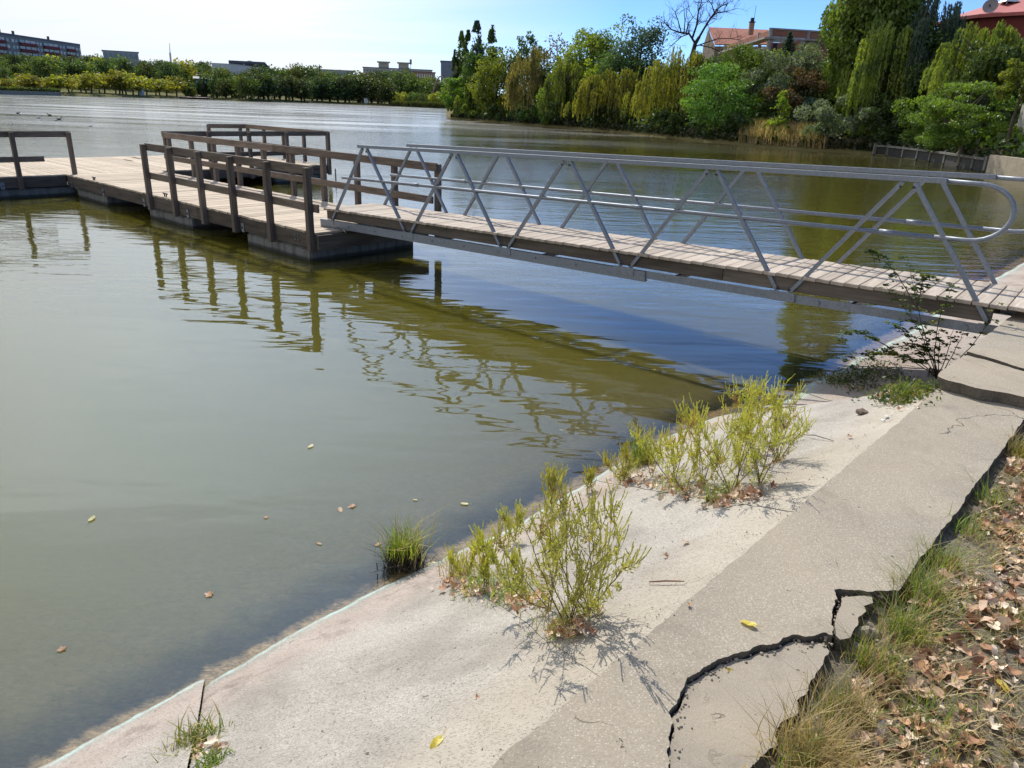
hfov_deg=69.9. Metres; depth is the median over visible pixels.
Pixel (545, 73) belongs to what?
broad tree
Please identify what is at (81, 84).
tree
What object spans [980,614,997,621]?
fallen leaf
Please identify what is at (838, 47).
tall tree
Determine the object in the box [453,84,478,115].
willow
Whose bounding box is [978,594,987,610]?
fallen leaf
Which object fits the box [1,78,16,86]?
tree
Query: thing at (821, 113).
grey bush
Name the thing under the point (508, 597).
fallen leaf
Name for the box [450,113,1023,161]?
undergrowth
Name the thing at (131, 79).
tree
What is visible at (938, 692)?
fallen leaf
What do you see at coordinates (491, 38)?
poplar
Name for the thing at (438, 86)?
tree
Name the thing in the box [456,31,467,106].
poplar
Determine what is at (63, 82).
tree
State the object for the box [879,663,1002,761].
grass tuft
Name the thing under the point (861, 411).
stone
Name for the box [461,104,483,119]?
waterside bush
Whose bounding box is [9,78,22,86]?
tree
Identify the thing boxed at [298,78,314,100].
tree
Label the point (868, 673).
fallen leaf
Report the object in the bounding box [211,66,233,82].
tree
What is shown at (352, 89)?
tree
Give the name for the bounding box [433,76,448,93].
steel arch
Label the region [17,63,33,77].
tree
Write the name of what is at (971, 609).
fallen leaf
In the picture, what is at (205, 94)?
poplar
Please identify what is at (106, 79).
tree
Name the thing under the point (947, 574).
fallen leaf
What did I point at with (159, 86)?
tree
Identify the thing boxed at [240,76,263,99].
tree
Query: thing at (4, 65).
tree
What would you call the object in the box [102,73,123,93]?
tree
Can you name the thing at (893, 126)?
dark shrub
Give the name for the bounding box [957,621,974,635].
fallen leaf
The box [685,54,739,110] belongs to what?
broad tree
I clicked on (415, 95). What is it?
tree
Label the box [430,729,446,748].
yellow leaf
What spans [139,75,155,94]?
tree
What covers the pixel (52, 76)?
tree
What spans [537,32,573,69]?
broad tree
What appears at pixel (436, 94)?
tree
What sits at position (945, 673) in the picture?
fallen leaf
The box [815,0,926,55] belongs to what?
tall tree
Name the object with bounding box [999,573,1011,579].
fallen leaf
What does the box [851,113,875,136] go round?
shrub
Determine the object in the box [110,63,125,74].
tree
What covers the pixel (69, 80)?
tree
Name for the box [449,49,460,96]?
poplar
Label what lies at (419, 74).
terracotta block
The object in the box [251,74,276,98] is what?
tree
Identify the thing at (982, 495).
grass tuft
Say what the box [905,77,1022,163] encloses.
leaning tree
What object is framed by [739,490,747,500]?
fallen leaf
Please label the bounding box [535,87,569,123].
waterside bush
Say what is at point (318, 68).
tree
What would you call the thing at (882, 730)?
fallen leaf
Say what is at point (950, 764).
fallen leaf
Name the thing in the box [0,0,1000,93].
sky
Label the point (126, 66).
tree
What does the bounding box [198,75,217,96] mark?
tree
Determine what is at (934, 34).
broad tree
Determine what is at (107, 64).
tree
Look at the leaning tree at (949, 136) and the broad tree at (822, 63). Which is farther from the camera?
the broad tree at (822, 63)
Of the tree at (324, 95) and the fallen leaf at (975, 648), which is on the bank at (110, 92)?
the tree at (324, 95)
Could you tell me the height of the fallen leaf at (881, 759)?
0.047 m
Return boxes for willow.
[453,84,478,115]
[502,45,550,116]
[537,57,586,119]
[560,67,657,122]
[620,45,720,124]
[828,13,927,122]
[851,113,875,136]
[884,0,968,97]
[918,19,1023,123]
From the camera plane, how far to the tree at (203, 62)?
395.78 m
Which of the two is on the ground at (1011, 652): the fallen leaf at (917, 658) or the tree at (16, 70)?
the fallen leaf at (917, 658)
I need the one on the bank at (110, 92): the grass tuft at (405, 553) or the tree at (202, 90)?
the tree at (202, 90)
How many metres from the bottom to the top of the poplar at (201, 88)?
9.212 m
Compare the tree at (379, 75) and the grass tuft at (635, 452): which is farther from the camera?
the tree at (379, 75)
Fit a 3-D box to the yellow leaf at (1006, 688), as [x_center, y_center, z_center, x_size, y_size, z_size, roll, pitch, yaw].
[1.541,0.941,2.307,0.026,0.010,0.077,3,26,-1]
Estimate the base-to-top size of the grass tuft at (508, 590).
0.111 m
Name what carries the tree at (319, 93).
on the bank at (110, 92)
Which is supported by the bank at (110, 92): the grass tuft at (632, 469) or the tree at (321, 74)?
the tree at (321, 74)
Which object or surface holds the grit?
on the sloping bank at (392, 679)
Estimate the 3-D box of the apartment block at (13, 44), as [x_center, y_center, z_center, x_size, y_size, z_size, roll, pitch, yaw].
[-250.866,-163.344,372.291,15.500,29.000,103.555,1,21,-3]
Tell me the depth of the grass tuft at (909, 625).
2.53 m
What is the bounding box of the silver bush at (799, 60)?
[739,42,826,117]
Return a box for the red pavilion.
[938,0,1023,43]
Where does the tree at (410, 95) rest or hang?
on the bank at (110, 92)
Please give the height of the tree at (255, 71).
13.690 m
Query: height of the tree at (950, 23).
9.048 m
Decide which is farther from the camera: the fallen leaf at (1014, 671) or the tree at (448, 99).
the tree at (448, 99)
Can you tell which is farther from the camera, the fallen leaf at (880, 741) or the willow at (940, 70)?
the willow at (940, 70)
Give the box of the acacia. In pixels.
[678,61,759,133]
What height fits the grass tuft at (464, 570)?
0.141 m
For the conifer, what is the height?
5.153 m
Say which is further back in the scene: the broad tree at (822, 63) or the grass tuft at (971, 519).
the broad tree at (822, 63)
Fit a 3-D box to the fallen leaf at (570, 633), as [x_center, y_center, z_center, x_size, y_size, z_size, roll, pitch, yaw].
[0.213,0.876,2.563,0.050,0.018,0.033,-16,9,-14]
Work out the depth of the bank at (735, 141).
69.03 m
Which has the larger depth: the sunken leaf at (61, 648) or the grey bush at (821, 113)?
the grey bush at (821, 113)
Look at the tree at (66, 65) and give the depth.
270.62 m
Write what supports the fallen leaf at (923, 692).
on the ground at (1011, 652)
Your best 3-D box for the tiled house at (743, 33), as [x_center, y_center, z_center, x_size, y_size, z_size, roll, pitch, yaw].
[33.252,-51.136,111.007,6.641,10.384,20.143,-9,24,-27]
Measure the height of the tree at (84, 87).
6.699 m
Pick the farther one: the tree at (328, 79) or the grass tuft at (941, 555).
the tree at (328, 79)
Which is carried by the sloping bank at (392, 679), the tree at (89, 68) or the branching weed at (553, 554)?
the branching weed at (553, 554)
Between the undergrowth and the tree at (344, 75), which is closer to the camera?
the undergrowth
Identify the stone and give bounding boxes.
[856,408,868,414]
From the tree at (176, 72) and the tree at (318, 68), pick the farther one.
the tree at (318, 68)
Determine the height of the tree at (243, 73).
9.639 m
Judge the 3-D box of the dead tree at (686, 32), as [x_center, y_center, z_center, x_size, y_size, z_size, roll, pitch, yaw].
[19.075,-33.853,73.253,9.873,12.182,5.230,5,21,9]
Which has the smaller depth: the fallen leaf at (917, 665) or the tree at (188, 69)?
the fallen leaf at (917, 665)
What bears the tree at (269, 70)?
on the bank at (110, 92)
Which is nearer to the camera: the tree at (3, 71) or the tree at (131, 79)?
the tree at (3, 71)
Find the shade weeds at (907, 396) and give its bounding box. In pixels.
[806,356,951,405]
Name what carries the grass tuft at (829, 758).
on the ground at (1011, 652)
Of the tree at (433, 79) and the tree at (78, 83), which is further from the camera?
the tree at (433, 79)
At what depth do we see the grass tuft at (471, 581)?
3.42 m
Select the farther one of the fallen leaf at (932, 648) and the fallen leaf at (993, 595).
the fallen leaf at (993, 595)
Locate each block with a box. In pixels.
[0,31,81,62]
[101,50,138,66]
[320,69,352,75]
[362,59,432,72]
[407,71,435,82]
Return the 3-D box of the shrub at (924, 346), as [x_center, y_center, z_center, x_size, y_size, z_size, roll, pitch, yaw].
[3.574,-0.582,6.588,1.274,1.197,0.638,9,22,18]
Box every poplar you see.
[199,75,203,96]
[202,77,206,96]
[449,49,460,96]
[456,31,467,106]
[463,29,470,91]
[467,20,484,83]
[486,24,497,98]
[604,13,668,85]
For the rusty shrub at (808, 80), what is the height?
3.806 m
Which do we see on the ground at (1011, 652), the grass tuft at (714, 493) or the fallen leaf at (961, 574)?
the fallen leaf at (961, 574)
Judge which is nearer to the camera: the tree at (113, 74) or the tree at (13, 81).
the tree at (13, 81)
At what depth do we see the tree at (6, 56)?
298.08 m
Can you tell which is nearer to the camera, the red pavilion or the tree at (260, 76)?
the red pavilion
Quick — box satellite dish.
[982,0,998,18]
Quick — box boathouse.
[193,76,211,86]
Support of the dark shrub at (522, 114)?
on the bank at (735, 141)
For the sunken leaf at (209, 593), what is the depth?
3.83 m
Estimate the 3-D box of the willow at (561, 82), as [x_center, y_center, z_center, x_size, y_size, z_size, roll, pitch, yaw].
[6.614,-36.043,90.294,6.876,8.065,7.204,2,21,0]
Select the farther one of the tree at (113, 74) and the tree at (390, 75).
the tree at (390, 75)
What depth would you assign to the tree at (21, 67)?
260.04 m
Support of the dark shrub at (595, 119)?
on the bank at (735, 141)
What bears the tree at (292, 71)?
on the bank at (110, 92)
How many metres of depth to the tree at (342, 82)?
339.71 m
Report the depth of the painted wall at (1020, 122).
40.14 m
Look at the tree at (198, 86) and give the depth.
310.95 m
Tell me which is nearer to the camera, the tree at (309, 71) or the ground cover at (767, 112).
the ground cover at (767, 112)
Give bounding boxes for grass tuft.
[361,503,450,575]
[434,539,482,579]
[448,560,509,599]
[462,561,537,611]
[518,585,610,647]
[601,458,648,479]
[622,434,663,467]
[644,467,696,496]
[687,467,738,506]
[718,663,918,767]
[779,644,944,747]
[827,607,936,690]
[845,567,990,653]
[875,537,996,621]
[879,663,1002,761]
[886,375,929,396]
[895,529,1012,585]
[895,732,1016,767]
[930,495,1013,542]
[960,461,1022,509]
[975,422,1023,459]
[991,589,1023,637]
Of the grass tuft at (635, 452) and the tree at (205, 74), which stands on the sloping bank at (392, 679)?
the grass tuft at (635, 452)
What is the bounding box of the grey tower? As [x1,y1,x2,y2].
[440,60,459,96]
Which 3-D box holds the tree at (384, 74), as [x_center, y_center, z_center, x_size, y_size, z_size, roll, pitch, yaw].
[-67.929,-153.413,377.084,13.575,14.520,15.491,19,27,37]
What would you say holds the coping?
on the sloping bank at (392, 679)
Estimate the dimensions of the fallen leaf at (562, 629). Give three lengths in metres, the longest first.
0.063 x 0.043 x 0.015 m
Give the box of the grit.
[199,406,898,767]
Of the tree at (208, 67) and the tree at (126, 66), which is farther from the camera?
the tree at (208, 67)
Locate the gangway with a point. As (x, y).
(838, 279)
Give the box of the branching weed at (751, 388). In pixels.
[742,373,816,464]
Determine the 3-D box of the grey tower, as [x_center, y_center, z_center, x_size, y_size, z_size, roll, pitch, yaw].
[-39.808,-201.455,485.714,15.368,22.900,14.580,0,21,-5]
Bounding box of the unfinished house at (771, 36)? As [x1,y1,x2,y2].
[718,28,828,69]
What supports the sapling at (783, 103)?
on the bank at (735, 141)
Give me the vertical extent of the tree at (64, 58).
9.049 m
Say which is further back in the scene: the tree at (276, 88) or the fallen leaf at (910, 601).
the tree at (276, 88)
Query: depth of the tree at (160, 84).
286.29 m
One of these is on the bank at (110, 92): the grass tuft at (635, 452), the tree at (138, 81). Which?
the tree at (138, 81)
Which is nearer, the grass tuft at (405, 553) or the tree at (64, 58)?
the grass tuft at (405, 553)
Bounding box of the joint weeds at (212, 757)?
[190,739,234,767]
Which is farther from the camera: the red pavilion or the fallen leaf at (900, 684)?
the red pavilion
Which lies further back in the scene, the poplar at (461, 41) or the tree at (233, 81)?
the tree at (233, 81)
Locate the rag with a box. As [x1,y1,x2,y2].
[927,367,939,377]
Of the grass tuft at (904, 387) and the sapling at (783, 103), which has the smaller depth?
the grass tuft at (904, 387)
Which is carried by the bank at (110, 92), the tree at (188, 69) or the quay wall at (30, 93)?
the tree at (188, 69)
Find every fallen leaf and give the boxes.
[218,741,228,747]
[438,584,445,589]
[504,594,512,600]
[556,626,566,635]
[567,631,576,638]
[571,618,580,623]
[584,624,590,634]
[696,480,705,487]
[728,489,738,496]
[732,486,740,493]
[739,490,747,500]
[743,484,749,492]
[851,718,875,742]
[861,727,870,741]
[862,752,883,767]
[863,663,878,679]
[865,672,889,688]
[866,730,882,750]
[870,652,888,669]
[874,720,886,739]
[883,728,908,750]
[883,759,901,767]
[886,674,908,689]
[902,641,913,653]
[902,712,919,725]
[908,590,939,605]
[908,744,923,759]
[911,687,933,697]
[912,651,927,663]
[912,660,930,672]
[918,648,933,651]
[921,643,934,652]
[930,683,948,699]
[933,756,962,767]
[934,566,958,579]
[937,669,952,680]
[940,555,961,570]
[943,671,964,688]
[949,717,955,728]
[957,572,977,579]
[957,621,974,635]
[961,730,986,744]
[965,603,979,611]
[971,645,987,665]
[976,591,996,599]
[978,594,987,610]
[979,643,1001,652]
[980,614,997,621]
[981,588,997,608]
[989,577,997,589]
[994,523,1018,533]
[998,616,1019,629]
[998,662,1022,674]
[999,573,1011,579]
[1001,512,1013,530]
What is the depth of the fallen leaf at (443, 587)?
3.56 m
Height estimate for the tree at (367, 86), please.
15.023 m
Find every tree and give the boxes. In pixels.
[0,53,11,67]
[0,57,11,76]
[0,66,14,79]
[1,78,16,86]
[5,53,22,66]
[7,63,25,78]
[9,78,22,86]
[10,63,28,76]
[14,73,39,87]
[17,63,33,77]
[21,55,41,74]
[24,53,65,86]
[24,75,44,87]
[36,77,46,87]
[41,54,61,72]
[45,74,65,87]
[45,77,67,88]
[54,56,78,77]
[55,54,71,68]
[59,74,81,92]
[63,76,83,92]
[64,59,101,89]
[65,61,82,75]
[68,55,83,63]
[71,77,91,92]
[74,73,96,92]
[76,71,105,93]
[85,59,109,73]
[93,75,109,92]
[94,54,118,87]
[95,72,114,92]
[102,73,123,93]
[106,54,135,77]
[107,69,128,93]
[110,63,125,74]
[110,72,138,94]
[116,58,139,76]
[126,74,142,94]
[134,77,149,94]
[135,65,146,77]
[136,60,160,80]
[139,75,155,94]
[149,79,164,94]
[152,79,168,95]
[155,61,190,86]
[156,60,178,81]
[158,78,179,95]
[164,75,188,95]
[173,57,197,82]
[181,81,194,95]
[192,72,212,95]
[192,76,210,96]
[193,65,207,74]
[193,70,216,81]
[194,60,210,70]
[194,81,202,95]
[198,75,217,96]
[201,63,211,71]
[207,76,222,96]
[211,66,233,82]
[213,78,234,97]
[220,73,238,97]
[231,74,255,98]
[239,69,248,78]
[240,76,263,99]
[246,63,268,79]
[248,73,272,99]
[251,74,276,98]
[260,64,279,76]
[260,71,282,99]
[265,74,280,98]
[271,67,286,76]
[271,76,290,99]
[277,74,298,99]
[282,75,306,100]
[286,67,307,90]
[289,63,312,79]
[290,63,320,79]
[294,75,312,100]
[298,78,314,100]
[303,78,321,100]
[307,77,326,100]
[308,65,322,75]
[309,75,331,100]
[314,69,331,82]
[319,71,342,101]
[324,75,350,101]
[328,71,354,98]
[329,74,358,101]
[338,76,360,101]
[348,71,371,102]
[348,76,366,102]
[349,70,373,98]
[358,70,380,102]
[361,70,393,102]
[363,69,387,99]
[365,75,395,103]
[371,72,395,88]
[381,69,399,93]
[383,84,400,103]
[387,67,410,94]
[392,91,404,100]
[398,72,425,94]
[399,72,431,93]
[406,91,414,101]
[411,92,421,101]
[416,93,426,101]
[425,75,443,94]
[427,93,435,101]
[428,80,451,101]
[432,91,441,100]
[438,77,464,111]
[458,51,487,105]
[465,46,525,115]
[476,42,502,83]
[516,30,542,104]
[525,56,570,108]
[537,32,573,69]
[546,22,628,88]
[580,58,603,83]
[591,50,652,111]
[656,0,754,90]
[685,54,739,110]
[708,42,789,109]
[815,0,921,119]
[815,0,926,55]
[820,58,836,106]
[880,20,970,112]
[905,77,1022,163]
[952,38,1023,126]
[994,58,1023,143]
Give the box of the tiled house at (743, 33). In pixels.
[702,9,767,62]
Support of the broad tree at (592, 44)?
on the bank at (735, 141)
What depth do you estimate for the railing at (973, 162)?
46.23 m
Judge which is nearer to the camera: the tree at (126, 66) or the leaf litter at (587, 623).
the leaf litter at (587, 623)
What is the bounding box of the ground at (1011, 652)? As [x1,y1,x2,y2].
[763,428,1023,767]
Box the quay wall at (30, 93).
[0,90,61,95]
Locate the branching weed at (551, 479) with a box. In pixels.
[540,458,569,512]
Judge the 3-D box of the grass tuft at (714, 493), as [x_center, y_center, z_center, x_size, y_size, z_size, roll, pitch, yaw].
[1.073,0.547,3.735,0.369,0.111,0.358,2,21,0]
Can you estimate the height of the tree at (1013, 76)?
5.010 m
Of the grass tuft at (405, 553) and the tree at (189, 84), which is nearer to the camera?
the grass tuft at (405, 553)
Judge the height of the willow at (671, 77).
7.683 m
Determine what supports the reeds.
on the bank at (110, 92)
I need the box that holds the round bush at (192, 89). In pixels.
[182,86,196,96]
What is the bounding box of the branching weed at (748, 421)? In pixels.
[674,371,805,491]
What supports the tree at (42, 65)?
on the bank at (110, 92)
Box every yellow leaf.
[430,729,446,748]
[741,620,763,626]
[995,674,1008,692]
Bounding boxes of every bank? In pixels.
[5,66,445,108]
[38,263,1023,767]
[446,65,985,171]
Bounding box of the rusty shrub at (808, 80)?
[761,66,830,113]
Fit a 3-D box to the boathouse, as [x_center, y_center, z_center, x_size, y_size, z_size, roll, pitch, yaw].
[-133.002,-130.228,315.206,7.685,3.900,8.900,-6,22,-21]
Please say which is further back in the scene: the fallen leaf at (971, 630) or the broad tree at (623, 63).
the broad tree at (623, 63)
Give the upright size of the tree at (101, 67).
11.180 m
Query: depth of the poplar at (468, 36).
122.73 m
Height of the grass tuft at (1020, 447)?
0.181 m
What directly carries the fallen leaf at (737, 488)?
on the sloping bank at (392, 679)
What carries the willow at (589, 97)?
on the bank at (735, 141)
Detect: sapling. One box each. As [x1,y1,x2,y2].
[767,90,792,128]
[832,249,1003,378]
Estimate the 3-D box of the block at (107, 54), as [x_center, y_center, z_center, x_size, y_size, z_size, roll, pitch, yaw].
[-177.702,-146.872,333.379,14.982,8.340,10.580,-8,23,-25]
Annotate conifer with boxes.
[777,31,795,77]
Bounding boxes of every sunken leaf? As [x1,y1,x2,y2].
[55,646,66,652]
[204,591,212,596]
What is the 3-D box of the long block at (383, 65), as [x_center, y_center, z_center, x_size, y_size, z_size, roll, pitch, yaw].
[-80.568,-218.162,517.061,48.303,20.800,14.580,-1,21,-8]
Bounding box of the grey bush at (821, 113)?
[793,94,885,138]
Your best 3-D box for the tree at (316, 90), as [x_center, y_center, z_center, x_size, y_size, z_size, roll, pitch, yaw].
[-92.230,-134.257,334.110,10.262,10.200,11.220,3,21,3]
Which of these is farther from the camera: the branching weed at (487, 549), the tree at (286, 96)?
the tree at (286, 96)
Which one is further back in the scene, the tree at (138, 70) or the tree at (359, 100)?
the tree at (359, 100)
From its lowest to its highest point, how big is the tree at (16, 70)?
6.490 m
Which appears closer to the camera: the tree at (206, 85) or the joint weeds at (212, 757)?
the joint weeds at (212, 757)
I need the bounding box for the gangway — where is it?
[320,144,1023,334]
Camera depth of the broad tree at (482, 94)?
102.58 m
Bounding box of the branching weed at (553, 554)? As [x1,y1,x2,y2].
[489,473,651,631]
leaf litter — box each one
[189,377,923,755]
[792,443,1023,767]
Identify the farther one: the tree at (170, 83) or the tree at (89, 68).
the tree at (170, 83)
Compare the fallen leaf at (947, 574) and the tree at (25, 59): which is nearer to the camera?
the fallen leaf at (947, 574)
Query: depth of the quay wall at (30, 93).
222.74 m
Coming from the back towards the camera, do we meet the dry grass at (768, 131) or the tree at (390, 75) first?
the tree at (390, 75)
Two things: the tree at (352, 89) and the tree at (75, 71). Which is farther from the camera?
the tree at (352, 89)
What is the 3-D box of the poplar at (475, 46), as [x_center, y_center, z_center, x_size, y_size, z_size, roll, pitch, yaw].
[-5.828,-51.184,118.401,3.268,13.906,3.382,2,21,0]
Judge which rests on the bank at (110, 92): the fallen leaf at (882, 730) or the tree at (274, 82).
the tree at (274, 82)
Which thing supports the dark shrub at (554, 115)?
on the bank at (735, 141)
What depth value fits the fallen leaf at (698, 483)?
4.04 m
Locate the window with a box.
[226,68,249,74]
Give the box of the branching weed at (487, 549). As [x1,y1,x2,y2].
[444,499,529,588]
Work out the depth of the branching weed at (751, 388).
4.07 m
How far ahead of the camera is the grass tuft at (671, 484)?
4.25 m
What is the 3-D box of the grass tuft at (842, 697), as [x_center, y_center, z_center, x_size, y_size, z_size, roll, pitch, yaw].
[0.986,0.947,2.146,0.459,0.163,0.396,2,21,0]
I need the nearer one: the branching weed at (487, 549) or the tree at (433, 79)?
the branching weed at (487, 549)
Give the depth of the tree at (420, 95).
324.55 m
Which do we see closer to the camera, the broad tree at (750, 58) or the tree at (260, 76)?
the broad tree at (750, 58)
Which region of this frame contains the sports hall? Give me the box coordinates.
[211,60,268,74]
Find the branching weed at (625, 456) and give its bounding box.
[580,438,641,495]
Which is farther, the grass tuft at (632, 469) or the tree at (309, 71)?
the tree at (309, 71)
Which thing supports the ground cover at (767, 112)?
on the bank at (735, 141)
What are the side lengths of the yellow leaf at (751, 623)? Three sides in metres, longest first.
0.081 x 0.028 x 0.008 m
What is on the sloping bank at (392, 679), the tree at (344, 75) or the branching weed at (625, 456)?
the branching weed at (625, 456)
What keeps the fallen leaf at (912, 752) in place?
on the ground at (1011, 652)
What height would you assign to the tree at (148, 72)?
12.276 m
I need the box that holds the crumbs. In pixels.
[669,436,1023,763]
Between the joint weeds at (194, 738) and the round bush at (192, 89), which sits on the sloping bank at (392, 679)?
the joint weeds at (194, 738)
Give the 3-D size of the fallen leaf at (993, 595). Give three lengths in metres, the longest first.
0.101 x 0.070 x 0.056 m
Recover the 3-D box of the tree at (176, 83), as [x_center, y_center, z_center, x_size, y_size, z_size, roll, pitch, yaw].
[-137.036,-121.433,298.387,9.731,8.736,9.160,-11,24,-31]
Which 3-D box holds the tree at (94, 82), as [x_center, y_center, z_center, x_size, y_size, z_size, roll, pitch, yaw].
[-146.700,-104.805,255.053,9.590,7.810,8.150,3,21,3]
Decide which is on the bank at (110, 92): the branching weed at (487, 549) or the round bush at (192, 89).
the round bush at (192, 89)
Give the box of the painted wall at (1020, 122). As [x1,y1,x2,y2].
[1012,103,1023,143]
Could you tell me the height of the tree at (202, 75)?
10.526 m
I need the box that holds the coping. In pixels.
[492,311,1023,767]
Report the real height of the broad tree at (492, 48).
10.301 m
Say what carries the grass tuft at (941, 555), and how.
on the ground at (1011, 652)
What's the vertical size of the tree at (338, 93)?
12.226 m
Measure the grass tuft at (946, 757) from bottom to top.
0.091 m
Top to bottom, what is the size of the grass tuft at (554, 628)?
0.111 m
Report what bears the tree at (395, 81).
on the bank at (110, 92)
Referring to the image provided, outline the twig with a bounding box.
[649,580,683,581]
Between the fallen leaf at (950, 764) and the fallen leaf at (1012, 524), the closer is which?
the fallen leaf at (950, 764)
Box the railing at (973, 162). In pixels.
[872,143,989,171]
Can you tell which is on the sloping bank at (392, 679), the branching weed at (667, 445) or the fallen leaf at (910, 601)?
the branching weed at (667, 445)
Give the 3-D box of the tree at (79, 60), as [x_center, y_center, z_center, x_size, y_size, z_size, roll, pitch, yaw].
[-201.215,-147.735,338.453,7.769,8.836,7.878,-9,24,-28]
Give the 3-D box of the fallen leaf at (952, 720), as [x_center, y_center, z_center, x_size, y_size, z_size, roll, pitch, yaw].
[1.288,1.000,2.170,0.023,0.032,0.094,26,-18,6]
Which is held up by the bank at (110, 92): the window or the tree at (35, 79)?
the tree at (35, 79)
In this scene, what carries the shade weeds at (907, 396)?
on the sloping bank at (392, 679)
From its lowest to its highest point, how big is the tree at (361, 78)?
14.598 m
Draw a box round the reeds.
[389,100,445,107]
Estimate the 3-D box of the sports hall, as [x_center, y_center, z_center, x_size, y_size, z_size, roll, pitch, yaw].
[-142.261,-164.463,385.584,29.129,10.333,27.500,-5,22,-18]
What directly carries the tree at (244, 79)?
on the bank at (110, 92)
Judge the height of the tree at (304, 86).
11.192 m
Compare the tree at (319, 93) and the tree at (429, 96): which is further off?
the tree at (319, 93)
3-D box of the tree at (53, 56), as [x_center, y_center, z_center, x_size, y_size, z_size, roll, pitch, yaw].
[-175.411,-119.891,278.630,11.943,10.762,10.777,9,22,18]
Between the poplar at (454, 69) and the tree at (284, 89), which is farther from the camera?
the tree at (284, 89)
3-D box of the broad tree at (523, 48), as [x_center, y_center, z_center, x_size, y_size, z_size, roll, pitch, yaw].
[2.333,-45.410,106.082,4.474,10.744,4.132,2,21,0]
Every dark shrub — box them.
[488,104,516,121]
[509,105,539,119]
[545,99,586,121]
[590,102,641,125]
[647,106,691,132]
[721,112,756,137]
[786,92,827,125]
[864,92,927,141]
[890,88,966,144]
[914,122,965,152]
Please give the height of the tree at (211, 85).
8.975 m
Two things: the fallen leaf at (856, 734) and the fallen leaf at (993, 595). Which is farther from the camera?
the fallen leaf at (993, 595)
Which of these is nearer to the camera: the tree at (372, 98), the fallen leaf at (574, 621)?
the fallen leaf at (574, 621)
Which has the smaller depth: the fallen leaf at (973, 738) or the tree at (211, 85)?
the fallen leaf at (973, 738)
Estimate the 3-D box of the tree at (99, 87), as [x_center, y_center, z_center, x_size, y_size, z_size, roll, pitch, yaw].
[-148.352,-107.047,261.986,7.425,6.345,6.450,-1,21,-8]
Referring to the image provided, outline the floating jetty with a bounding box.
[0,124,441,261]
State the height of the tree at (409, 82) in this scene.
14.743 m
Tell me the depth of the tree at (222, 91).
299.35 m
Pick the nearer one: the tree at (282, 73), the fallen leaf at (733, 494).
the fallen leaf at (733, 494)
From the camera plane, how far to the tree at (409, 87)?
359.62 m
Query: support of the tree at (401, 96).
on the bank at (110, 92)
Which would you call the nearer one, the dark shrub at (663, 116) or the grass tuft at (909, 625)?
the grass tuft at (909, 625)
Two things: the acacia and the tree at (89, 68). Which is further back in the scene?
the tree at (89, 68)
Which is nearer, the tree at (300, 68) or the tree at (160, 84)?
the tree at (160, 84)
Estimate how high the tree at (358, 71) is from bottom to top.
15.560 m
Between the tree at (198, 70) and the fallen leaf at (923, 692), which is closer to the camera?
the fallen leaf at (923, 692)
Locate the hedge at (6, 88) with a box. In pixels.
[0,86,60,91]
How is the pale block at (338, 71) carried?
on the bank at (110, 92)
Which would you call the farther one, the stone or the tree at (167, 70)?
the tree at (167, 70)
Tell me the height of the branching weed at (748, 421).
0.788 m
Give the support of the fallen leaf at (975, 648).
on the ground at (1011, 652)
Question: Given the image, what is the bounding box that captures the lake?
[0,94,1023,767]
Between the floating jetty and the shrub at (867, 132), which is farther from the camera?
the shrub at (867, 132)
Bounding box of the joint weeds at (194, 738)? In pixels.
[149,698,234,765]
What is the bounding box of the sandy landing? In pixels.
[178,95,208,97]
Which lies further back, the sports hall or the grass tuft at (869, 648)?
the sports hall
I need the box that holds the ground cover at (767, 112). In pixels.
[460,65,1023,154]
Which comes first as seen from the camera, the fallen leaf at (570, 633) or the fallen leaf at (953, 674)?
the fallen leaf at (953, 674)
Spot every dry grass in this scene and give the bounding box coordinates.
[736,114,830,148]
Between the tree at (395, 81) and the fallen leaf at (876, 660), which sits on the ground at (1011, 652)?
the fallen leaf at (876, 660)
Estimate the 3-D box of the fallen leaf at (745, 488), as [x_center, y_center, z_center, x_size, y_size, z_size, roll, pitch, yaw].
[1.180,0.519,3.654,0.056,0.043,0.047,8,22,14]
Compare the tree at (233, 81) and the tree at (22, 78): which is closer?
the tree at (22, 78)
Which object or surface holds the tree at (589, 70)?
on the bank at (735, 141)
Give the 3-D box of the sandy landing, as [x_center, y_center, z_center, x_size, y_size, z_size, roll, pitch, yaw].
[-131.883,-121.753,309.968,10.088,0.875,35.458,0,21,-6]
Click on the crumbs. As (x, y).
(761, 653)
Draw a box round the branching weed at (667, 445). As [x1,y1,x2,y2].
[627,405,706,495]
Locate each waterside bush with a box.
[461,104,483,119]
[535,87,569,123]
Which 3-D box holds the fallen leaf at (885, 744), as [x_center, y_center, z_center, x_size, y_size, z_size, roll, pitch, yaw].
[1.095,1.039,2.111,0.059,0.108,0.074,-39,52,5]
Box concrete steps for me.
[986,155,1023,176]
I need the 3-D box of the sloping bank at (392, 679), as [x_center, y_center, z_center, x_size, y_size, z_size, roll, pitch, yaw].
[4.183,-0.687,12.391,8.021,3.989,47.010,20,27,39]
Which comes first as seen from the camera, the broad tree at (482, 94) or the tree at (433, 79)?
the broad tree at (482, 94)

